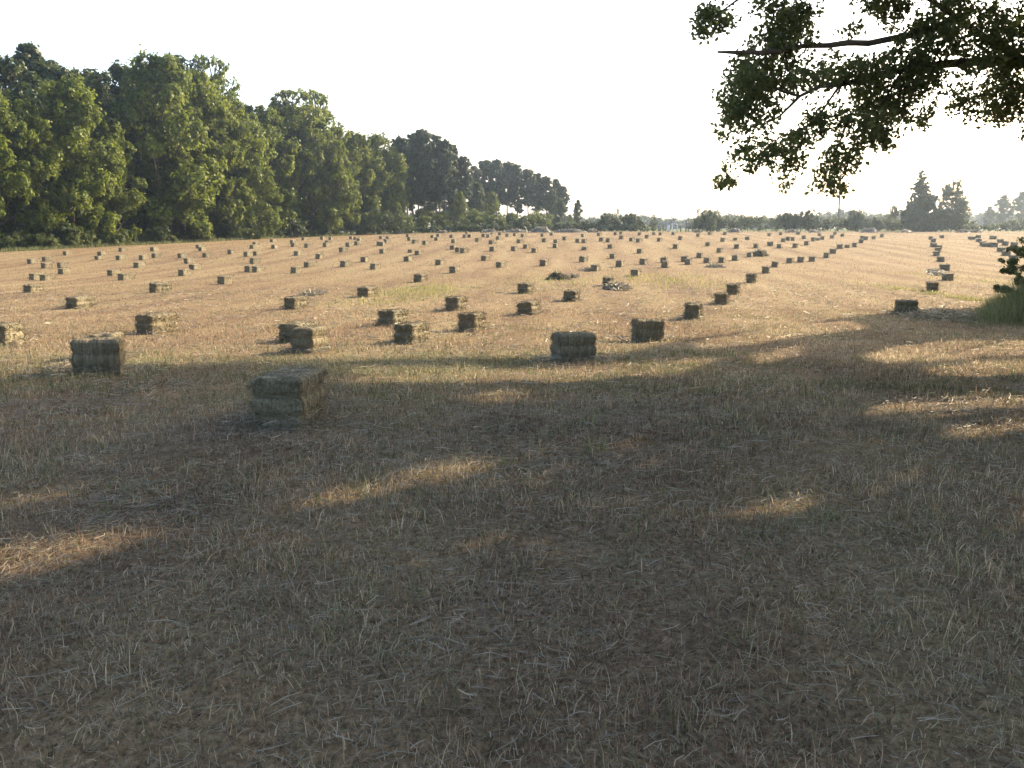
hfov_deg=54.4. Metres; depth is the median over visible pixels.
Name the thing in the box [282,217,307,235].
shrub
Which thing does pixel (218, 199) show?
broadleaf tree
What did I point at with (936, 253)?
hay bale
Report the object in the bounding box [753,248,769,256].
hay heap
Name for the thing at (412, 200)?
pine tree
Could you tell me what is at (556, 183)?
pine tree
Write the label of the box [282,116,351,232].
broadleaf tree
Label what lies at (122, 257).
hay bale
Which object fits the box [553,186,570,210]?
pine tree
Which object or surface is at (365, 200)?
broadleaf tree
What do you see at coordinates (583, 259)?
hay bale
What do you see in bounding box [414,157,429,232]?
pine tree
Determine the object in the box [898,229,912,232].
hay windrow
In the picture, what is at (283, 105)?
broadleaf tree
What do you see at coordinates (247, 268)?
hay bale
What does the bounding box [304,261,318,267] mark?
hay bale
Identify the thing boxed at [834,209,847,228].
distant tree
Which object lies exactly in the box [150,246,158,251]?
hay bale
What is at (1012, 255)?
hay bale
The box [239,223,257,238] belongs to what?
shrub
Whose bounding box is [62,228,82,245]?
shrub
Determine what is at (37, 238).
shrub
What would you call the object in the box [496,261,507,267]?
hay bale
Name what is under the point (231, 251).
hay bale
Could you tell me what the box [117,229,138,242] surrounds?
shrub
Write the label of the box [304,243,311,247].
hay bale
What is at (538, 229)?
hay windrow
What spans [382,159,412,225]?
broadleaf tree
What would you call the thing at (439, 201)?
pine tree
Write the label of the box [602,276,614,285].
hay bale
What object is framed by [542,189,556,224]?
broadleaf tree
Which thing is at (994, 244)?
hay bale
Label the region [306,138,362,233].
broadleaf tree
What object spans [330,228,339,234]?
shrub
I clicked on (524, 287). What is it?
hay bale
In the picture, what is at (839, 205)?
utility pole
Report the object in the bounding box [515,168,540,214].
pine tree
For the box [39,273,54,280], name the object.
hay bale
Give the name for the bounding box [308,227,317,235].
shrub
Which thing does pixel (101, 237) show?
shrub
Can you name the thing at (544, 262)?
hay bale
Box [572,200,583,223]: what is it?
broadleaf tree
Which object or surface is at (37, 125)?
broadleaf tree
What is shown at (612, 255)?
hay bale
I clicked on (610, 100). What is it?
sky
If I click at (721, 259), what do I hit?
hay bale
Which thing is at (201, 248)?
hay bale
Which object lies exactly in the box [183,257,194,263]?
hay bale
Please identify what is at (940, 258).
hay bale
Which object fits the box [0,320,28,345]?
hay bale
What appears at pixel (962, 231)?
hay windrow
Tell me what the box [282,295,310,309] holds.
hay bale
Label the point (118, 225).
bush
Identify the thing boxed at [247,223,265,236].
shrub
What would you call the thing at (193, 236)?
shrub
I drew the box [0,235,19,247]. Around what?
shrub
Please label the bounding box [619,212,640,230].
bush
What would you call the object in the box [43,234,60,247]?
shrub
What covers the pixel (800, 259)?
hay bale
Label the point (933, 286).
hay bale
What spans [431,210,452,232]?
bush
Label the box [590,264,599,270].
hay bale
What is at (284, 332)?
hay bale
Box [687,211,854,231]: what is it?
hedge
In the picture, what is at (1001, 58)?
oak tree
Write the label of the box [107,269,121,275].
hay bale
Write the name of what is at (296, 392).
hay bale
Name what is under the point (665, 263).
hay bale
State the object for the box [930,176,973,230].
feathery tree
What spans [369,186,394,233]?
broadleaf tree
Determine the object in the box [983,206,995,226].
distant tree
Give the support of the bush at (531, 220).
on the ground at (966, 250)
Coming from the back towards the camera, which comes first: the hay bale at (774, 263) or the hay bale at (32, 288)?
the hay bale at (774, 263)
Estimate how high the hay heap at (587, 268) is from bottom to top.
0.381 m
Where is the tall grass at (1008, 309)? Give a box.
[964,274,1023,329]
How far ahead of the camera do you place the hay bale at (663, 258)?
70.28 m
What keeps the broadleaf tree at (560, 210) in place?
on the ground at (966, 250)
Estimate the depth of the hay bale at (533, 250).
83.75 m
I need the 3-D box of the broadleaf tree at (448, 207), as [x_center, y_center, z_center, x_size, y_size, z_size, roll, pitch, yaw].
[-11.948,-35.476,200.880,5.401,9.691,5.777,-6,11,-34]
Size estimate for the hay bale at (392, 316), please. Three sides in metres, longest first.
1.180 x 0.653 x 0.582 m
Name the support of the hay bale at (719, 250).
on the ground at (966, 250)
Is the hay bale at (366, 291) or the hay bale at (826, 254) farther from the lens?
the hay bale at (826, 254)
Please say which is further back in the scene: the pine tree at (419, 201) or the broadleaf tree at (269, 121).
the pine tree at (419, 201)
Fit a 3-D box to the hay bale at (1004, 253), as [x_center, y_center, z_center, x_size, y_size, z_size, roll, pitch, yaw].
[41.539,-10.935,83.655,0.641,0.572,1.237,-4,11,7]
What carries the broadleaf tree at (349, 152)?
on the ground at (966, 250)
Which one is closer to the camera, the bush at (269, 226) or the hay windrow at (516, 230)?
the bush at (269, 226)
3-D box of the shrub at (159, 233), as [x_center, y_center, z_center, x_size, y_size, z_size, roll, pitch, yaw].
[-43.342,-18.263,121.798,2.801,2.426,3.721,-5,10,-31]
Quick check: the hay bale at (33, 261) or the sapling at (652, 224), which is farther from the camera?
the sapling at (652, 224)
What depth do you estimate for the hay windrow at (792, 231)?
157.47 m
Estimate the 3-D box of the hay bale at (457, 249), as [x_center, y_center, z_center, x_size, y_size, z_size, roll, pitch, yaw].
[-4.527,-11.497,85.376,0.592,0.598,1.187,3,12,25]
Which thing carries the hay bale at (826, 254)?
on the ground at (966, 250)
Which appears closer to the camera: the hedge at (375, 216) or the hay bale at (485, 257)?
the hay bale at (485, 257)
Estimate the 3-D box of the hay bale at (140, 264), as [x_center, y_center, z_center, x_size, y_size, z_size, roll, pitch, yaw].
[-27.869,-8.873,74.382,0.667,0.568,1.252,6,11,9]
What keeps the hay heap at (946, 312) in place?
on the ground at (966, 250)
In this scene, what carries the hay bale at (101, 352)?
on the ground at (966, 250)
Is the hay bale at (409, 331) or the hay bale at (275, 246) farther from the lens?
the hay bale at (275, 246)
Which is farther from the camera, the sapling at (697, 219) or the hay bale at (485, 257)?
the sapling at (697, 219)
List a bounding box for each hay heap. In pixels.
[297,288,328,295]
[545,270,571,279]
[568,273,579,277]
[578,266,600,270]
[599,281,631,290]
[704,262,725,267]
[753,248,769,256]
[898,305,997,322]
[925,267,945,275]
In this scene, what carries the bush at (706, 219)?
on the ground at (966, 250)
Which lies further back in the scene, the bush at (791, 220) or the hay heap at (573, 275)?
the bush at (791, 220)
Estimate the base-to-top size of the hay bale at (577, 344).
0.623 m
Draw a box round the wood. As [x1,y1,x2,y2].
[549,208,1021,228]
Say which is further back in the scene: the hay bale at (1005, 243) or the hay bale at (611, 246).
the hay bale at (1005, 243)
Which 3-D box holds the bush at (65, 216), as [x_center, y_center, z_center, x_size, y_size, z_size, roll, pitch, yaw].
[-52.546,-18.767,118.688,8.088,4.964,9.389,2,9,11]
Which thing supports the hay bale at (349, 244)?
on the ground at (966, 250)
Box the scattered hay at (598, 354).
[3,296,901,432]
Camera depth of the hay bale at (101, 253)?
91.18 m
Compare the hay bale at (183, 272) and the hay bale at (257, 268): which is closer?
the hay bale at (183, 272)
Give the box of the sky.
[0,0,1023,227]
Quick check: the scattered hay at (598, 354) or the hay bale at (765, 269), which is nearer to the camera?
the scattered hay at (598, 354)
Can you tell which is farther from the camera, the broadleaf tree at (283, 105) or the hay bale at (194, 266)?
the broadleaf tree at (283, 105)
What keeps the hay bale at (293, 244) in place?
on the ground at (966, 250)
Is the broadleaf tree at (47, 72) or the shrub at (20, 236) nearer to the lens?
the shrub at (20, 236)
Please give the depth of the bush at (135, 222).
127.01 m
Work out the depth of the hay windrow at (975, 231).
158.29 m
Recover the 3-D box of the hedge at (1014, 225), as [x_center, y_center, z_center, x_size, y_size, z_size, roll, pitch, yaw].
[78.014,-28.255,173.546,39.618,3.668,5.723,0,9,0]
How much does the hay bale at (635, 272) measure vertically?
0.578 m
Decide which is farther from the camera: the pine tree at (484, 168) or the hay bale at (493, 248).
the pine tree at (484, 168)
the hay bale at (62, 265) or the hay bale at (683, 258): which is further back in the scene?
the hay bale at (62, 265)
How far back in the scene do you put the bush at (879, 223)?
170.40 m
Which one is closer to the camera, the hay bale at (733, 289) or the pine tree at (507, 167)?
the hay bale at (733, 289)
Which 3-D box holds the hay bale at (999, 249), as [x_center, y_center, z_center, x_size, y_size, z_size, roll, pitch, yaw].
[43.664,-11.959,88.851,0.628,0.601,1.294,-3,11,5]
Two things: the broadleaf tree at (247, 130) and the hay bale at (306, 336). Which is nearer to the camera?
the hay bale at (306, 336)
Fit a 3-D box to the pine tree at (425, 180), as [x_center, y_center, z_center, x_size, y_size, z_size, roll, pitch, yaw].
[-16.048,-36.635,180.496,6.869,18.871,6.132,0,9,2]
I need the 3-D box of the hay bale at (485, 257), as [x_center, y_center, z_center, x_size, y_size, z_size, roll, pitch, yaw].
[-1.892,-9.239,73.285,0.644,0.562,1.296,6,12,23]
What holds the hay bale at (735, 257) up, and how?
on the ground at (966, 250)
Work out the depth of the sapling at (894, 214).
179.04 m
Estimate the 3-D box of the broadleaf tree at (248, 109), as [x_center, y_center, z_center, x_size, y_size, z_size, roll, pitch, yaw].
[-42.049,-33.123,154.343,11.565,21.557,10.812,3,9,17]
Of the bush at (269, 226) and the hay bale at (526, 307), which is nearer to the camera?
the hay bale at (526, 307)
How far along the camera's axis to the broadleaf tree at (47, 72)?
121.24 m
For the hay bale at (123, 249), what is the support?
on the ground at (966, 250)
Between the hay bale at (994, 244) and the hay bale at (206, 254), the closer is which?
the hay bale at (206, 254)
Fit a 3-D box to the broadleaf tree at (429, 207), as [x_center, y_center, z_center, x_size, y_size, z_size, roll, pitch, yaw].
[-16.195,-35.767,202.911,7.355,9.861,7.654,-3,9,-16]
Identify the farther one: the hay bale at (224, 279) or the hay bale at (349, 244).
the hay bale at (349, 244)
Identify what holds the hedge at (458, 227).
on the ground at (966, 250)
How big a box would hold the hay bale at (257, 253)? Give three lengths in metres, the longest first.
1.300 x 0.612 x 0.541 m
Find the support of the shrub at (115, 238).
on the ground at (966, 250)
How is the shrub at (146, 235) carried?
on the ground at (966, 250)
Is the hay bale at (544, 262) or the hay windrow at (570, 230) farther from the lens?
the hay windrow at (570, 230)
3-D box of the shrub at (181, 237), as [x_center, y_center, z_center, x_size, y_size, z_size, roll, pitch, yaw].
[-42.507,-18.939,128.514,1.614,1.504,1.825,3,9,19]
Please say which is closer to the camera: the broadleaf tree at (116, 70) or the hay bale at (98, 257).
the hay bale at (98, 257)
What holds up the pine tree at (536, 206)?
on the ground at (966, 250)
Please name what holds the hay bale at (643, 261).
on the ground at (966, 250)
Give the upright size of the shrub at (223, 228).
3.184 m
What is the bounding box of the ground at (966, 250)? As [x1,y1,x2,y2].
[0,228,1023,767]
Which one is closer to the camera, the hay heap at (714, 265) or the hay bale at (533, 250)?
the hay heap at (714, 265)
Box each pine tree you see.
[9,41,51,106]
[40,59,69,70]
[390,135,412,199]
[404,128,439,232]
[405,132,422,221]
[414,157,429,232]
[426,134,447,221]
[432,138,460,213]
[437,166,445,212]
[447,144,458,231]
[453,156,475,231]
[466,165,485,210]
[477,160,492,203]
[486,158,508,213]
[498,161,518,212]
[507,164,524,213]
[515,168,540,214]
[531,172,543,211]
[536,175,554,211]
[552,178,561,197]
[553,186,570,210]
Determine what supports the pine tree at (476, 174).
on the ground at (966, 250)
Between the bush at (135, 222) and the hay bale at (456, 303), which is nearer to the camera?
the hay bale at (456, 303)
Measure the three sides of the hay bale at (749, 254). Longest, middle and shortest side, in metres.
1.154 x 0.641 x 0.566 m
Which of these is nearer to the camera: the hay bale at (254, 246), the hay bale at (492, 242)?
the hay bale at (492, 242)
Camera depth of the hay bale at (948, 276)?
49.70 m
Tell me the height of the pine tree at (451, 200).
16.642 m
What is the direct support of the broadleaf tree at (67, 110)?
on the ground at (966, 250)
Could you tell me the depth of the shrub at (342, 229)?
159.69 m
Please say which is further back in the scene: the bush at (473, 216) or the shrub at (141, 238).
the bush at (473, 216)
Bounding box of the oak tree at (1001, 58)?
[687,0,1023,199]
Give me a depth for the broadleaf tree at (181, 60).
140.55 m
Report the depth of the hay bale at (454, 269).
56.07 m
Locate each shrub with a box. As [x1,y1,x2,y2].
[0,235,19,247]
[0,239,14,248]
[7,229,31,246]
[21,232,47,246]
[42,220,83,245]
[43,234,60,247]
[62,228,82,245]
[79,227,100,246]
[92,235,108,244]
[96,233,110,242]
[109,229,131,244]
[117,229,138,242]
[138,229,155,241]
[138,235,145,241]
[146,225,169,241]
[168,233,177,242]
[176,233,190,239]
[177,220,204,240]
[202,226,215,241]
[207,219,243,238]
[232,227,249,238]
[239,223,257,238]
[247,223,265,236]
[273,229,284,236]
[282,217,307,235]
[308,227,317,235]
[311,221,331,234]
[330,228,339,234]
[337,226,348,233]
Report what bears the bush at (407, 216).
on the ground at (966, 250)
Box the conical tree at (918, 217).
[899,170,943,231]
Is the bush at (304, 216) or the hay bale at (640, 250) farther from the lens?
the bush at (304, 216)
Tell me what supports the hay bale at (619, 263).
on the ground at (966, 250)
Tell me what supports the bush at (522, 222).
on the ground at (966, 250)
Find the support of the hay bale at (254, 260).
on the ground at (966, 250)
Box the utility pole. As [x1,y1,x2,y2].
[837,171,841,230]
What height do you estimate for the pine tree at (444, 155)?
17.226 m
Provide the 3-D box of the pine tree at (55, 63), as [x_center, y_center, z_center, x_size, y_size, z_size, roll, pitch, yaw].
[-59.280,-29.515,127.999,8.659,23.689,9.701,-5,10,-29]
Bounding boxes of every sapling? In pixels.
[650,213,658,230]
[694,205,701,229]
[887,203,900,230]
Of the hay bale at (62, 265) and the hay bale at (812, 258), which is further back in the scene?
the hay bale at (62, 265)
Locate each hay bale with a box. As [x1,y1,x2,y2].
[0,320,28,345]
[22,283,44,292]
[27,258,39,263]
[28,272,45,279]
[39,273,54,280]
[41,262,54,267]
[42,256,53,261]
[56,261,69,267]
[57,268,71,273]
[62,250,72,255]
[63,295,97,308]
[69,335,127,374]
[86,330,128,350]
[94,255,104,259]
[96,251,105,255]
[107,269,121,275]
[115,254,128,259]
[117,272,135,280]
[118,247,127,251]
[130,311,179,334]
[133,261,145,267]
[139,254,149,259]
[147,281,172,292]
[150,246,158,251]
[151,252,162,257]
[177,252,187,257]
[178,269,190,275]
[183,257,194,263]
[189,263,200,269]
[198,247,205,250]
[201,252,211,257]
[216,275,233,284]
[227,249,236,253]
[242,363,332,429]
[243,251,252,256]
[244,265,254,271]
[249,244,258,248]
[249,257,259,263]
[251,265,264,272]
[253,250,262,255]
[271,244,278,248]
[273,318,319,342]
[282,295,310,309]
[288,324,330,353]
[290,242,297,246]
[290,266,301,273]
[293,250,303,255]
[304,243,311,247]
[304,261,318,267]
[315,253,323,258]
[323,242,329,246]
[338,247,349,251]
[340,260,352,266]
[345,242,352,246]
[354,241,362,244]
[355,285,378,296]
[360,256,368,261]
[369,262,379,269]
[374,307,409,325]
[379,248,386,253]
[388,320,431,343]
[403,255,412,261]
[411,239,418,243]
[413,272,427,281]
[414,249,422,254]
[422,240,430,244]
[435,259,445,264]
[442,295,468,310]
[448,265,460,272]
[449,245,457,249]
[454,246,462,251]
[454,310,488,331]
[459,247,468,252]
[481,254,491,260]
[488,240,496,243]
[488,246,497,251]
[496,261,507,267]
[509,245,517,250]
[516,299,542,314]
[517,282,534,293]
[523,243,530,248]
[531,247,537,252]
[539,259,548,265]
[549,329,597,361]
[562,289,580,301]
[578,256,588,261]
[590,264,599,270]
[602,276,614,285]
[607,244,614,248]
[608,253,615,258]
[615,260,624,266]
[629,268,641,276]
[629,316,665,341]
[636,248,642,253]
[639,258,647,264]
[659,257,667,262]
[661,260,669,267]
[680,255,687,261]
[682,301,704,318]
[684,258,692,264]
[696,252,702,257]
[703,257,709,262]
[713,291,730,304]
[716,247,723,252]
[717,256,724,262]
[725,282,740,294]
[731,254,739,260]
[745,272,757,282]
[747,251,753,256]
[761,266,770,273]
[770,261,778,266]
[786,257,793,262]
[796,256,804,262]
[809,255,815,261]
[822,251,830,257]
[829,248,835,253]
[893,298,918,313]
[925,281,939,291]
[933,251,939,255]
[936,256,944,261]
[939,263,950,270]
[940,272,953,280]
[981,242,989,246]
[989,242,998,246]
[996,246,1005,251]
[1001,251,1010,255]
[1002,241,1008,245]
[1008,254,1017,258]
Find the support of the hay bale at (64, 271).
on the ground at (966, 250)
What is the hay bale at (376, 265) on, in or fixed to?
on the ground at (966, 250)
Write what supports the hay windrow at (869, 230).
on the ground at (966, 250)
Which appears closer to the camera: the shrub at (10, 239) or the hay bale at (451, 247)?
the hay bale at (451, 247)
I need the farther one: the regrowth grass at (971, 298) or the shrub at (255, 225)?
the shrub at (255, 225)
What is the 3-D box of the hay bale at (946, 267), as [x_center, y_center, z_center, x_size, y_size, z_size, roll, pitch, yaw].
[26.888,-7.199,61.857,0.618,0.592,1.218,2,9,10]
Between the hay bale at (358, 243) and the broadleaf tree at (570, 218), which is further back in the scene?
the broadleaf tree at (570, 218)
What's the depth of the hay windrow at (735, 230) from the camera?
157.85 m
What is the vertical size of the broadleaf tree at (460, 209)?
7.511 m
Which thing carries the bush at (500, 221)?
on the ground at (966, 250)
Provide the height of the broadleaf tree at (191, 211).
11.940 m
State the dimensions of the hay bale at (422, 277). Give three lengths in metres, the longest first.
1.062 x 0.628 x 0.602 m
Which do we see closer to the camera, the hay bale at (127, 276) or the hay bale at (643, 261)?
the hay bale at (127, 276)
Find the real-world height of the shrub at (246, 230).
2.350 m
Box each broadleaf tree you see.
[0,52,72,245]
[0,91,46,238]
[0,98,77,238]
[12,74,124,238]
[12,140,69,222]
[15,59,96,214]
[70,66,143,229]
[87,118,147,238]
[99,59,166,202]
[108,44,224,239]
[123,115,173,238]
[148,53,211,213]
[153,150,213,240]
[162,68,251,238]
[192,54,241,203]
[207,128,243,238]
[208,89,280,226]
[222,156,284,238]
[231,98,274,201]
[244,104,301,235]
[265,98,315,205]
[270,87,336,206]
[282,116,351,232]
[293,89,351,204]
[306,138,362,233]
[324,126,356,232]
[342,130,387,234]
[346,190,373,234]
[361,130,411,233]
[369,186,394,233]
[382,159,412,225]
[416,195,445,231]
[441,199,456,224]
[451,191,469,231]
[466,181,487,221]
[482,191,500,220]
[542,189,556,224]
[552,197,567,223]
[565,214,573,223]
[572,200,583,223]
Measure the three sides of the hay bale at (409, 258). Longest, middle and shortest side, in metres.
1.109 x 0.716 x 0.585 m
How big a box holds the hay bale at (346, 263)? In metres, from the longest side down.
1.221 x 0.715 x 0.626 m
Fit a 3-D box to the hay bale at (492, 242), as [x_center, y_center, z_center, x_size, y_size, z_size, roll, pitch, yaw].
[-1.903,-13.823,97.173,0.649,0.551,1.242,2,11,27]
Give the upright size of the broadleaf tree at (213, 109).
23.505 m
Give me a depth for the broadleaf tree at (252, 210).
141.92 m
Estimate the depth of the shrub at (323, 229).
155.72 m
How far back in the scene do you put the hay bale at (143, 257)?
84.55 m
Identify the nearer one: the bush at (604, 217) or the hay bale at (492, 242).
the hay bale at (492, 242)
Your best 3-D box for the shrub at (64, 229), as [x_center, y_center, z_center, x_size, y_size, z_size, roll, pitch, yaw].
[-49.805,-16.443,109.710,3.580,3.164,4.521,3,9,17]
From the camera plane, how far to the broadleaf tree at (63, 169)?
112.98 m
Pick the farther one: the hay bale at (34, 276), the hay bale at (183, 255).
the hay bale at (183, 255)
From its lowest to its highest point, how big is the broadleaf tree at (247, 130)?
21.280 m
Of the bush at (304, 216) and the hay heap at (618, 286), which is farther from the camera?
the bush at (304, 216)
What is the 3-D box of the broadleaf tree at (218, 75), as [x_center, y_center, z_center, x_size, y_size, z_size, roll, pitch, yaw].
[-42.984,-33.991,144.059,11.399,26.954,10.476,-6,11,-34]
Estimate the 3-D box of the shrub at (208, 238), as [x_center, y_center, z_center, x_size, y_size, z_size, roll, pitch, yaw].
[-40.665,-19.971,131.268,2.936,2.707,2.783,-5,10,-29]
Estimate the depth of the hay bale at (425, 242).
98.77 m
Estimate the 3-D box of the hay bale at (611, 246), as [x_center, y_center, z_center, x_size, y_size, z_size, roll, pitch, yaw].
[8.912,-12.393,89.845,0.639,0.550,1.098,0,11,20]
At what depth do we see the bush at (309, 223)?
159.31 m
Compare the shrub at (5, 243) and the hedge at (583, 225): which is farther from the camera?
the hedge at (583, 225)
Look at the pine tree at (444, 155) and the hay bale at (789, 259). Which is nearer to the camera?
the hay bale at (789, 259)
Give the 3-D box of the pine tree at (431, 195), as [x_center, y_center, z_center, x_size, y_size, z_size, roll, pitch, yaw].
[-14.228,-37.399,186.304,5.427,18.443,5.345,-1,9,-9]
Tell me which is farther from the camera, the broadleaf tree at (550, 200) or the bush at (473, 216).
the broadleaf tree at (550, 200)
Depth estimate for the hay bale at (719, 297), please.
32.22 m
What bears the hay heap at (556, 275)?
on the ground at (966, 250)
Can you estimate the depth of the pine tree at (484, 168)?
224.19 m
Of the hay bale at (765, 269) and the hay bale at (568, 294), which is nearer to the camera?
the hay bale at (568, 294)
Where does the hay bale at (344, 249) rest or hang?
on the ground at (966, 250)
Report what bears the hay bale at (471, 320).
on the ground at (966, 250)
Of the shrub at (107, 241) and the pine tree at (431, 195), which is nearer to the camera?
the shrub at (107, 241)
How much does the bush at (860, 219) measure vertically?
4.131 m
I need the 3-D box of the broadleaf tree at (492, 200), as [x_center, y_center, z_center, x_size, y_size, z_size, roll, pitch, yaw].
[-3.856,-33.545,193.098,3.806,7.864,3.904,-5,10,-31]
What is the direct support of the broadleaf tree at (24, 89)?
on the ground at (966, 250)
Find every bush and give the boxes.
[59,210,86,243]
[111,218,136,241]
[122,210,170,240]
[140,209,180,237]
[261,211,280,236]
[283,211,307,234]
[301,211,329,232]
[396,211,415,232]
[410,209,435,227]
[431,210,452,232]
[457,208,482,231]
[474,214,496,229]
[495,215,507,230]
[498,212,520,226]
[513,216,530,229]
[521,214,542,230]
[530,210,553,224]
[598,211,618,230]
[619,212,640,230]
[636,219,645,230]
[697,207,720,231]
[712,215,723,231]
[776,212,801,229]
[799,209,818,231]
[843,209,869,231]
[872,216,885,231]
[993,237,1023,298]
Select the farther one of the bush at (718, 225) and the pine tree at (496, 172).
the pine tree at (496, 172)
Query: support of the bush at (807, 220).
on the ground at (966, 250)
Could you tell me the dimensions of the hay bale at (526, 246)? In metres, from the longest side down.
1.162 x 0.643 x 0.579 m
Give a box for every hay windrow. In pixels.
[391,230,404,233]
[479,229,496,232]
[502,228,527,232]
[529,226,552,232]
[553,228,588,232]
[588,228,597,232]
[693,229,701,232]
[726,227,742,232]
[785,229,800,232]
[809,229,820,232]
[860,227,879,232]
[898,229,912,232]
[956,229,971,232]
[969,229,982,232]
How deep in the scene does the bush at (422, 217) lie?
178.30 m
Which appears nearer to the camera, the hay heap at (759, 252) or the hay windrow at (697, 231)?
the hay heap at (759, 252)
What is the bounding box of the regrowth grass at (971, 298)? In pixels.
[302,267,1009,311]
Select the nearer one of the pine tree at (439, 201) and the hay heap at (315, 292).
the hay heap at (315, 292)
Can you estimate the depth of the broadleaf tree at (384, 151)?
173.12 m
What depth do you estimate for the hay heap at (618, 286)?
40.81 m
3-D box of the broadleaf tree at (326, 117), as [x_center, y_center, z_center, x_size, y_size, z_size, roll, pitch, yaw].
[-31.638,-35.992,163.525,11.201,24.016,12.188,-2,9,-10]
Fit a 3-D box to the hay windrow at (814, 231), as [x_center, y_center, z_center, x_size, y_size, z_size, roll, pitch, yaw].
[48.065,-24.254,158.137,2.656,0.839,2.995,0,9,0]
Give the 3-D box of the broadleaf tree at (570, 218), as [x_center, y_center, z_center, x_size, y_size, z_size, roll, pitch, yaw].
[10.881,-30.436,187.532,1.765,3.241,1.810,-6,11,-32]
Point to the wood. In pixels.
(978, 217)
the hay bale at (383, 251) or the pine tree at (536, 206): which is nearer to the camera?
the hay bale at (383, 251)
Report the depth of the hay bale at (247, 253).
85.85 m
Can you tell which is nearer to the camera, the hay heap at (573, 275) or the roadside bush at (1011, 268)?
the roadside bush at (1011, 268)
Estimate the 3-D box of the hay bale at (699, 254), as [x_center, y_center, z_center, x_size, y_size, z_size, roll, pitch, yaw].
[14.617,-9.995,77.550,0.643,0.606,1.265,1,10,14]
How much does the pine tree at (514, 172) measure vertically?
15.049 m
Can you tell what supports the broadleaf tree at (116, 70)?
on the ground at (966, 250)
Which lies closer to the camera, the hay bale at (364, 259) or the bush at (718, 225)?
the hay bale at (364, 259)
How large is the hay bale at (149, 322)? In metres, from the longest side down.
1.183 x 0.656 x 0.644 m
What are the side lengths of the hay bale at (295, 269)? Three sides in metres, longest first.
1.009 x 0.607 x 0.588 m
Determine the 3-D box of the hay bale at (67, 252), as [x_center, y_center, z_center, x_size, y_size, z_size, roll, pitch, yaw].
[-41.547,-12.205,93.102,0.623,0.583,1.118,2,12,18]
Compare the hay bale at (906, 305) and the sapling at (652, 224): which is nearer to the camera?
the hay bale at (906, 305)
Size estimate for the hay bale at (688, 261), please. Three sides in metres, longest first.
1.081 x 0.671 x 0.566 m
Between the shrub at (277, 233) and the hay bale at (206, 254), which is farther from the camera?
the shrub at (277, 233)
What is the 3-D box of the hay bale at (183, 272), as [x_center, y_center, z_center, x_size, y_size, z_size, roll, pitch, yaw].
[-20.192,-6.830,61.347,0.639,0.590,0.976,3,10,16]
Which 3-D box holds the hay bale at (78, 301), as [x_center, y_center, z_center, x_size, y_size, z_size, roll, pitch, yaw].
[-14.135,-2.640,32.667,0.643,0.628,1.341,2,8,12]
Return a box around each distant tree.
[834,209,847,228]
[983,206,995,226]
[991,195,1013,228]
[1008,191,1023,224]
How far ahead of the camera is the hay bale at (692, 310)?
25.40 m
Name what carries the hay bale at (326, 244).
on the ground at (966, 250)
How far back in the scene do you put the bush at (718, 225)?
170.26 m
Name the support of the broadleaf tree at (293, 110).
on the ground at (966, 250)
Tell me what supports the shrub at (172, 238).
on the ground at (966, 250)
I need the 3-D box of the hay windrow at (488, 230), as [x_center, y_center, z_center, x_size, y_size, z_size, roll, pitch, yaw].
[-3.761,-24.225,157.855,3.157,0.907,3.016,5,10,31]
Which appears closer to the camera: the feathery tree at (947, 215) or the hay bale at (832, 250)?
the hay bale at (832, 250)
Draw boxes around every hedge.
[342,208,414,234]
[403,222,535,232]
[536,219,670,231]
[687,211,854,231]
[846,214,1023,230]
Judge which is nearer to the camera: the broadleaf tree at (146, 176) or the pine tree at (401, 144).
the broadleaf tree at (146, 176)
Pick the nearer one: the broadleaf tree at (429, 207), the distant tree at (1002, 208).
the broadleaf tree at (429, 207)
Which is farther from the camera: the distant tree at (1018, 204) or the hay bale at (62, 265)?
the distant tree at (1018, 204)
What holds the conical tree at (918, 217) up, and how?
on the ground at (966, 250)
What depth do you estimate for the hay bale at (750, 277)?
46.05 m
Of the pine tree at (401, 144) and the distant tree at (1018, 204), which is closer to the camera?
the pine tree at (401, 144)
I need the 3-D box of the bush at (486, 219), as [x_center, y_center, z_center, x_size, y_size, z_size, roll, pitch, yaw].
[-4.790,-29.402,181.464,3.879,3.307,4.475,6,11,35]
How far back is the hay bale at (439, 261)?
67.81 m
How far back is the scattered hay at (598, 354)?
14.20 m
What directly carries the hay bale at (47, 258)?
on the ground at (966, 250)
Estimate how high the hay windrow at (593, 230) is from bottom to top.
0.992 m
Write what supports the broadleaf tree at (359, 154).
on the ground at (966, 250)
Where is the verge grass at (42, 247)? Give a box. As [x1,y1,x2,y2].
[0,233,347,251]
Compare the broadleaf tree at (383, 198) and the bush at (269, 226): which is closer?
the bush at (269, 226)
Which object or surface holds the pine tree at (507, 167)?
on the ground at (966, 250)
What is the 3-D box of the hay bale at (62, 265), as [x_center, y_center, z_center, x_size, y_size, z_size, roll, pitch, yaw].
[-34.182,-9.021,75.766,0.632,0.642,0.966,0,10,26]
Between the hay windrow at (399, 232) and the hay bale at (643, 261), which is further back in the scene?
the hay windrow at (399, 232)
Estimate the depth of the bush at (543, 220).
187.35 m
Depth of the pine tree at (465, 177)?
185.45 m
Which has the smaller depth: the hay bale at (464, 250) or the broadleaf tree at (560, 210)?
the hay bale at (464, 250)
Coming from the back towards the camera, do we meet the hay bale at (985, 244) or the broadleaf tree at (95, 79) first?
the broadleaf tree at (95, 79)

